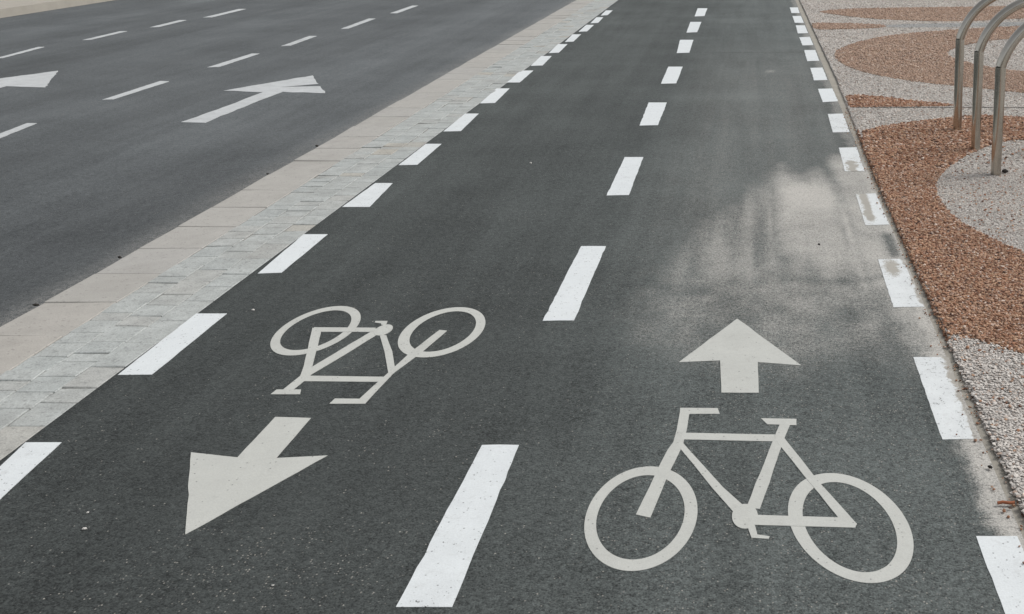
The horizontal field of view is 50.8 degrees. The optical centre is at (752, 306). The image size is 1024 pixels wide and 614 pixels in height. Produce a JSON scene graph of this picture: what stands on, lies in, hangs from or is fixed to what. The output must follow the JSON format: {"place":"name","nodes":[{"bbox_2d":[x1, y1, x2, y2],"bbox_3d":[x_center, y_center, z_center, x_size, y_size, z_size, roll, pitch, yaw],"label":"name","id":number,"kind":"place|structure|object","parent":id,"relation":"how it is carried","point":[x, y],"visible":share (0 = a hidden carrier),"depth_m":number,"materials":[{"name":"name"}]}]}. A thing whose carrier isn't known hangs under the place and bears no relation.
{"place":"outdoors","nodes":[
{"label":"outdoors","id":0,"kind":"place"},
{"bbox_2d":[0,0,112,17],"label":"pavement","id":1,"kind":"structure","parent":0,"point":[9,8],"depth_m":15.99,"materials":[{"name":"beige concrete"}]},
{"bbox_2d":[0,0,575,326],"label":"road","id":2,"kind":"structure","parent":0,"point":[92,182],"depth_m":8.90,"materials":[{"name":"grey asphalt"}]},
{"bbox_2d":[0,123,36,137],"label":"traffic lane dash","id":3,"kind":"object","parent":2,"relation":"on","point":[13,130],"visible":1,"depth_m":7.72,"materials":[{"name":"paint"}]},
{"bbox_2d":[0,47,42,57],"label":"traffic lane dash","id":4,"kind":"object","parent":2,"relation":"on","point":[20,52],"visible":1,"depth_m":11.61,"materials":[{"name":"paint"}]},
{"bbox_2d":[0,71,57,87],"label":"traffic arrow","id":5,"kind":"object","parent":2,"relation":"on","point":[40,80],"visible":1,"depth_m":9.81,"materials":[{"name":"paint"}]},
{"bbox_2d":[84,31,126,39],"bbox_3d":[-8.203,-3.440,13.083,0.092,0.004,0.929,-1,22,-3],"label":"traffic lane dash","id":6,"kind":"object","parent":2,"relation":"on","point":[105,35],"visible":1,"depth_m":13.07,"materials":[{"name":"paint"}]},
{"bbox_2d":[103,81,168,99],"bbox_3d":[-5.561,-1.962,9.334,0.094,0.004,0.988,0,22,-1],"label":"traffic lane dash","id":7,"kind":"object","parent":2,"relation":"on","point":[136,90],"visible":1,"depth_m":9.30,"materials":[{"name":"paint"}]},
{"bbox_2d":[153,20,184,26],"bbox_3d":[-8.110,-3.936,14.342,0.104,0.004,0.904,-1,22,-3],"label":"traffic lane dash","id":8,"kind":"object","parent":2,"relation":"on","point":[168,23],"visible":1,"depth_m":14.34,"materials":[{"name":"paint"}]},
{"bbox_2d":[203,9,243,17],"bbox_3d":[-8.003,-4.460,15.671,0.117,0.004,1.269,-1,22,-3],"label":"traffic lane dash","id":9,"kind":"object","parent":2,"relation":"on","point":[215,15],"visible":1,"depth_m":15.60,"materials":[{"name":"paint"}]},
{"bbox_2d":[207,53,258,67],"bbox_3d":[-5.546,-2.645,11.066,0.106,0.004,1.023,0,22,0],"label":"traffic lane dash","id":10,"kind":"object","parent":2,"relation":"on","point":[233,60],"visible":1,"depth_m":11.03,"materials":[{"name":"paint"}]},
{"bbox_2d":[182,75,324,122],"bbox_3d":[-4.229,-1.845,9.037,0.905,0.004,2.259,-5,22,-13],"label":"traffic arrow","id":11,"kind":"object","parent":2,"relation":"on","point":[267,90],"visible":1,"depth_m":9.25,"materials":[{"name":"paint"}]},
{"bbox_2d":[282,36,315,45],"bbox_3d":[-5.523,-3.243,12.584,0.098,0.004,0.966,-1,22,-3],"label":"traffic lane dash","id":12,"kind":"object","parent":2,"relation":"on","point":[298,41],"visible":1,"depth_m":12.53,"materials":[{"name":"paint"}]},
{"bbox_2d":[342,18,374,28],"bbox_3d":[-5.477,-3.941,14.354,0.101,0.004,1.287,-1,22,-3],"label":"traffic lane dash","id":13,"kind":"object","parent":2,"relation":"on","point":[359,23],"visible":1,"depth_m":14.34,"materials":[{"name":"paint"}]},
{"bbox_2d":[392,6,415,12],"bbox_3d":[-5.464,-4.674,16.213,0.111,0.004,1.224,-1,22,-1],"label":"traffic lane dash","id":14,"kind":"object","parent":2,"relation":"on","point":[404,9],"visible":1,"depth_m":16.17,"materials":[{"name":"paint"}]},
{"bbox_2d":[7,2,607,426],"bbox_3d":[-2.504,-13.566,38.723,0.668,0.154,98.000,0,22,0],"label":"paving bed","id":15,"kind":"object","parent":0,"point":[243,240],"depth_m":5.04,"materials":[{"name":"grey concrete"}]},
{"bbox_2d":[0,0,593,374],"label":"kerb","id":16,"kind":"structure","parent":15,"relation":"on","point":[34,331],"depth_m":5.11,"materials":[{"name":"beige concrete"}]},
{"bbox_2d":[0,0,617,459],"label":"cobble strip","id":17,"kind":"object","parent":15,"relation":"on","point":[104,346],"visible":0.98,"depth_m":4.46,"materials":[{"name":"grey stone"}]},
{"bbox_2d":[0,0,1023,613],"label":"cycle path","id":18,"kind":"structure","parent":0,"point":[740,202],"depth_m":3.37,"materials":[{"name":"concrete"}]},
{"bbox_2d":[0,442,61,498],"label":"lane marking","id":19,"kind":"object","parent":18,"relation":"on","point":[22,461],"visible":1,"depth_m":2.96,"materials":[{"name":"white paint"}]},
{"bbox_2d":[118,313,226,374],"bbox_3d":[-2.104,0.128,3.763,0.128,0.001,0.559,0,22,0],"label":"lane marking","id":20,"kind":"object","parent":18,"relation":"on","point":[160,354],"visible":1,"depth_m":3.74,"materials":[{"name":"white paint"}]},
{"bbox_2d":[185,417,327,534],"bbox_3d":[-1.407,0.450,2.946,0.360,0.001,0.598,-10,24,-24],"label":"painted arrow","id":21,"kind":"object","parent":18,"relation":"on","point":[218,485],"visible":1,"depth_m":2.91,"materials":[{"name":"grey paint"}]},
{"bbox_2d":[258,234,327,273],"bbox_3d":[-2.098,-0.248,4.716,0.116,0.001,0.563,-1,22,-2],"label":"lane marking","id":22,"kind":"object","parent":18,"relation":"on","point":[299,247],"visible":1,"depth_m":4.70,"materials":[{"name":"white paint"}]},
{"bbox_2d":[343,183,391,206],"bbox_3d":[-2.083,-0.615,5.647,0.143,0.001,0.491,0,22,0],"label":"lane marking","id":23,"kind":"object","parent":18,"relation":"on","point":[370,195],"visible":1,"depth_m":5.61,"materials":[{"name":"white paint"}]},
{"bbox_2d":[270,306,484,403],"bbox_3d":[-1.393,0.152,3.700,0.766,0.002,0.854,0,22,0],"label":"bicycle symbol","id":24,"kind":"object","parent":18,"relation":"on","point":[309,369],"visible":1,"depth_m":3.73,"materials":[{"name":"grey paint"}]},
{"bbox_2d":[399,144,440,164],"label":"lane marking","id":25,"kind":"object","parent":18,"relation":"on","point":[418,156],"visible":1,"depth_m":6.53,"materials":[{"name":"white paint"}]},
{"bbox_2d":[396,444,518,606],"bbox_3d":[-0.749,0.546,2.704,0.128,0.001,0.754,0,22,0],"label":"lane marking","id":26,"kind":"object","parent":18,"relation":"on","point":[438,577],"visible":1,"depth_m":2.62,"materials":[{"name":"white paint"}]},
{"bbox_2d":[443,114,477,131],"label":"lane marking","id":27,"kind":"object","parent":18,"relation":"on","point":[461,123],"visible":1,"depth_m":7.46,"materials":[{"name":"white paint"}]},
{"bbox_2d":[481,88,508,102],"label":"lane marking","id":28,"kind":"object","parent":18,"relation":"on","point":[496,95],"visible":1,"depth_m":8.51,"materials":[{"name":"white paint"}]},
{"bbox_2d":[507,70,532,82],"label":"lane marking","id":29,"kind":"object","parent":18,"relation":"on","point":[518,77],"visible":1,"depth_m":9.42,"materials":[{"name":"white paint"}]},
{"bbox_2d":[531,56,550,65],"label":"lane marking","id":30,"kind":"object","parent":18,"relation":"on","point":[541,61],"visible":1,"depth_m":10.29,"materials":[{"name":"white paint"}]},
{"bbox_2d":[549,44,566,52],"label":"lane marking","id":31,"kind":"object","parent":18,"relation":"on","point":[558,48],"visible":1,"depth_m":11.20,"materials":[{"name":"white paint"}]},
{"bbox_2d":[565,34,580,41],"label":"lane marking","id":32,"kind":"object","parent":18,"relation":"on","point":[572,37],"visible":1,"depth_m":12.05,"materials":[{"name":"white paint"}]},
{"bbox_2d":[543,246,605,320],"bbox_3d":[-0.743,-0.115,4.380,0.124,0.001,0.918,0,22,0],"label":"lane marking","id":33,"kind":"object","parent":18,"relation":"on","point":[565,305],"visible":1,"depth_m":4.31,"materials":[{"name":"white paint"}]},
{"bbox_2d":[579,25,592,31],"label":"lane marking","id":34,"kind":"object","parent":18,"relation":"on","point":[586,28],"visible":1,"depth_m":12.94,"materials":[{"name":"white paint"}]},
{"bbox_2d":[591,17,602,22],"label":"lane marking","id":35,"kind":"object","parent":18,"relation":"on","point":[596,19],"visible":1,"depth_m":13.85,"materials":[{"name":"white paint"}]},
{"bbox_2d":[601,10,612,15],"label":"lane marking","id":36,"kind":"object","parent":18,"relation":"on","point":[606,12],"visible":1,"depth_m":14.78,"materials":[{"name":"white paint"}]},
{"bbox_2d":[607,157,642,195],"bbox_3d":[-0.739,-0.774,6.050,0.126,0.001,0.903,0,22,0],"label":"lane marking","id":37,"kind":"object","parent":18,"relation":"on","point":[624,179],"visible":1,"depth_m":6.01,"materials":[{"name":"white paint"}]},
{"bbox_2d":[640,102,666,125],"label":"lane marking","id":38,"kind":"object","parent":18,"relation":"on","point":[653,113],"visible":1,"depth_m":7.79,"materials":[{"name":"white paint"}]},
{"bbox_2d":[661,67,681,83],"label":"lane marking","id":39,"kind":"object","parent":18,"relation":"on","point":[671,75],"visible":1,"depth_m":9.47,"materials":[{"name":"white paint"}]},
{"bbox_2d":[677,40,692,52],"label":"lane marking","id":40,"kind":"object","parent":18,"relation":"on","point":[684,46],"visible":1,"depth_m":11.35,"materials":[{"name":"white paint"}]},
{"bbox_2d":[686,22,700,32],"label":"lane marking","id":41,"kind":"object","parent":18,"relation":"on","point":[693,26],"visible":1,"depth_m":13.04,"materials":[{"name":"white paint"}]},
{"bbox_2d":[695,8,706,15],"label":"lane marking","id":42,"kind":"object","parent":18,"relation":"on","point":[700,11],"visible":1,"depth_m":14.84,"materials":[{"name":"white paint"}]},
{"bbox_2d":[680,319,800,392],"bbox_3d":[-0.078,0.174,3.646,0.364,0.001,0.606,-11,24,-26],"label":"painted arrow","id":43,"kind":"object","parent":18,"relation":"on","point":[739,350],"visible":1,"depth_m":3.65,"materials":[{"name":"grey paint"}]},
{"bbox_2d":[584,408,913,582],"bbox_3d":[-0.016,0.485,2.855,0.842,0.002,0.903,0,22,0],"label":"bicycle symbol","id":44,"kind":"object","parent":18,"relation":"on","point":[746,516],"visible":1,"depth_m":2.75,"materials":[{"name":"grey paint"}]},
{"bbox_2d":[790,7,798,12],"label":"lane marking","id":45,"kind":"object","parent":18,"relation":"on","point":[794,10],"visible":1,"depth_m":15.04,"materials":[{"name":"white paint"}]},
{"bbox_2d":[793,16,803,22],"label":"lane marking","id":46,"kind":"object","parent":18,"relation":"on","point":[797,19],"visible":1,"depth_m":13.91,"materials":[{"name":"white paint"}]},
{"bbox_2d":[796,25,807,32],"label":"lane marking","id":47,"kind":"object","parent":18,"relation":"on","point":[801,29],"visible":1,"depth_m":12.84,"materials":[{"name":"white paint"}]},
{"bbox_2d":[799,37,812,44],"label":"lane marking","id":48,"kind":"object","parent":18,"relation":"on","point":[806,41],"visible":1,"depth_m":11.75,"materials":[{"name":"white paint"}]},
{"bbox_2d":[804,50,818,60],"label":"lane marking","id":49,"kind":"object","parent":18,"relation":"on","point":[810,55],"visible":1,"depth_m":10.69,"materials":[{"name":"white paint"}]},
{"bbox_2d":[810,67,826,79],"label":"lane marking","id":50,"kind":"object","parent":18,"relation":"on","point":[818,73],"visible":1,"depth_m":9.53,"materials":[{"name":"white paint"}]},
{"bbox_2d":[818,88,837,101],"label":"lane marking","id":51,"kind":"object","parent":18,"relation":"on","point":[827,95],"visible":1,"depth_m":8.51,"materials":[{"name":"white paint"}]},
{"bbox_2d":[828,114,848,131],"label":"lane marking","id":52,"kind":"object","parent":18,"relation":"on","point":[838,123],"visible":1,"depth_m":7.44,"materials":[{"name":"white paint"}]},
{"bbox_2d":[839,147,863,170],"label":"lane marking","id":53,"kind":"object","parent":18,"relation":"on","point":[851,159],"visible":1,"depth_m":6.41,"materials":[{"name":"white paint"}]},
{"bbox_2d":[856,193,888,224],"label":"lane marking","id":54,"kind":"object","parent":18,"relation":"on","point":[871,212],"visible":1,"depth_m":5.36,"materials":[{"name":"white paint"}]},
{"bbox_2d":[878,259,923,306],"bbox_3d":[0.618,-0.107,4.360,0.123,0.001,0.591,0,22,0],"label":"lane marking","id":55,"kind":"object","parent":18,"relation":"on","point":[902,291],"visible":1,"depth_m":4.33,"materials":[{"name":"white paint"}]},
{"bbox_2d":[913,357,973,439],"bbox_3d":[0.628,0.286,3.362,0.127,0.001,0.598,0,22,0],"label":"lane marking","id":56,"kind":"object","parent":18,"relation":"on","point":[939,382],"visible":1,"depth_m":3.35,"materials":[{"name":"white paint"}]},
{"bbox_2d":[976,536,1023,613],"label":"lane marking","id":57,"kind":"object","parent":18,"relation":"on","point":[1003,556],"visible":1,"depth_m":2.49,"materials":[{"name":"white paint"}]},
{"bbox_2d":[997,500,1014,504],"bbox_3d":[0.673,0.519,2.743,0.047,0.011,0.013,0,22,0],"label":"twig","id":58,"kind":"object","parent":18,"relation":"on","point":[1005,502],"visible":1,"depth_m":2.74,"materials":[{"name":"brown wood"}]},
{"bbox_2d":[799,0,1023,513],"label":"gravel ground","id":59,"kind":"structure","parent":0,"point":[1000,384],"depth_m":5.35,"materials":[{"name":"grey gravel"}]},
{"bbox_2d":[812,22,885,29],"bbox_3d":[1.212,-3.537,13.000,0.935,0.037,0.755,0,22,0],"label":"brown gravel bed","id":60,"kind":"object","parent":59,"relation":"on","point":[828,25],"visible":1,"depth_m":12.98,"materials":[{"name":"brown gravel"}]},
{"bbox_2d":[845,94,953,107],"bbox_3d":[1.157,-1.627,8.154,0.836,0.029,0.559,0,22,0],"label":"brown gravel bed","id":61,"kind":"object","parent":59,"relation":"on","point":[858,100],"visible":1,"depth_m":8.08,"materials":[{"name":"brown gravel"}]},
{"bbox_2d":[795,0,1023,537],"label":"edging","id":62,"kind":"object","parent":59,"relation":"on","point":[1000,474],"visible":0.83,"depth_m":4.03,"materials":[{"name":"concrete"}]},
{"bbox_2d":[843,108,1023,563],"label":"loose grit","id":63,"kind":"object","parent":62,"relation":"on","point":[975,440],"visible":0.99,"depth_m":3.88,"materials":[{"name":"brown gravel"}]},
{"bbox_2d":[800,0,1023,203],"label":"pale gravel bed","id":64,"kind":"object","parent":59,"relation":"on","point":[817,13],"visible":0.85,"depth_m":9.51,"materials":[{"name":"grey gravel"}]},
{"bbox_2d":[820,6,1023,20],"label":"brown gravel bed","id":65,"kind":"object","parent":59,"relation":"on","point":[956,13],"visible":0.88,"depth_m":14.39,"materials":[{"name":"brown gravel"}]},
{"bbox_2d":[834,25,1023,92],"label":"brown gravel bed","id":66,"kind":"object","parent":59,"relation":"on","point":[924,57],"visible":0.85,"depth_m":10.31,"materials":[{"name":"brown gravel"}]},
{"bbox_2d":[857,114,1023,496],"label":"brown gravel bed","id":67,"kind":"object","parent":59,"relation":"on","point":[909,164],"visible":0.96,"depth_m":4.86,"materials":[{"name":"brown gravel"}]},
{"bbox_2d":[953,0,996,130],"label":"bicycle stand","id":68,"kind":"object","parent":67,"relation":"on","point":[978,8],"visible":0.94,"depth_m":6.94,"materials":[{"name":"silver metal"}]},
{"bbox_2d":[857,107,1023,107],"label":"gravel divider","id":69,"kind":"object","parent":59,"relation":"on","point":[933,107],"visible":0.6,"depth_m":7.90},
{"bbox_2d":[885,22,1023,27],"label":"grey gravel bed","id":70,"kind":"object","parent":59,"relation":"on","point":[984,24],"visible":0.78,"depth_m":13.07,"materials":[{"name":"grey gravel"}]},
{"bbox_2d":[935,140,1023,252],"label":"pale gravel bed","id":71,"kind":"object","parent":59,"relation":"on","point":[985,174],"visible":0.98,"depth_m":5.64,"materials":[{"name":"grey gravel"}]},
{"bbox_2d":[971,0,1023,150],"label":"bicycle stand","id":72,"kind":"object","parent":71,"relation":"on","point":[998,19],"visible":0.92,"depth_m":6.37,"materials":[{"name":"silver metal"}]},
{"bbox_2d":[964,38,1023,70],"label":"pale gravel bed","id":73,"kind":"object","parent":59,"relation":"on","point":[997,46],"visible":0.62,"depth_m":10.69,"materials":[{"name":"grey gravel"}]},
{"bbox_2d":[991,23,1023,175],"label":"bicycle stand","id":74,"kind":"object","parent":59,"relation":"on","point":[1014,40],"visible":0.95,"depth_m":5.80,"materials":[{"name":"silver metal"}]}
]}

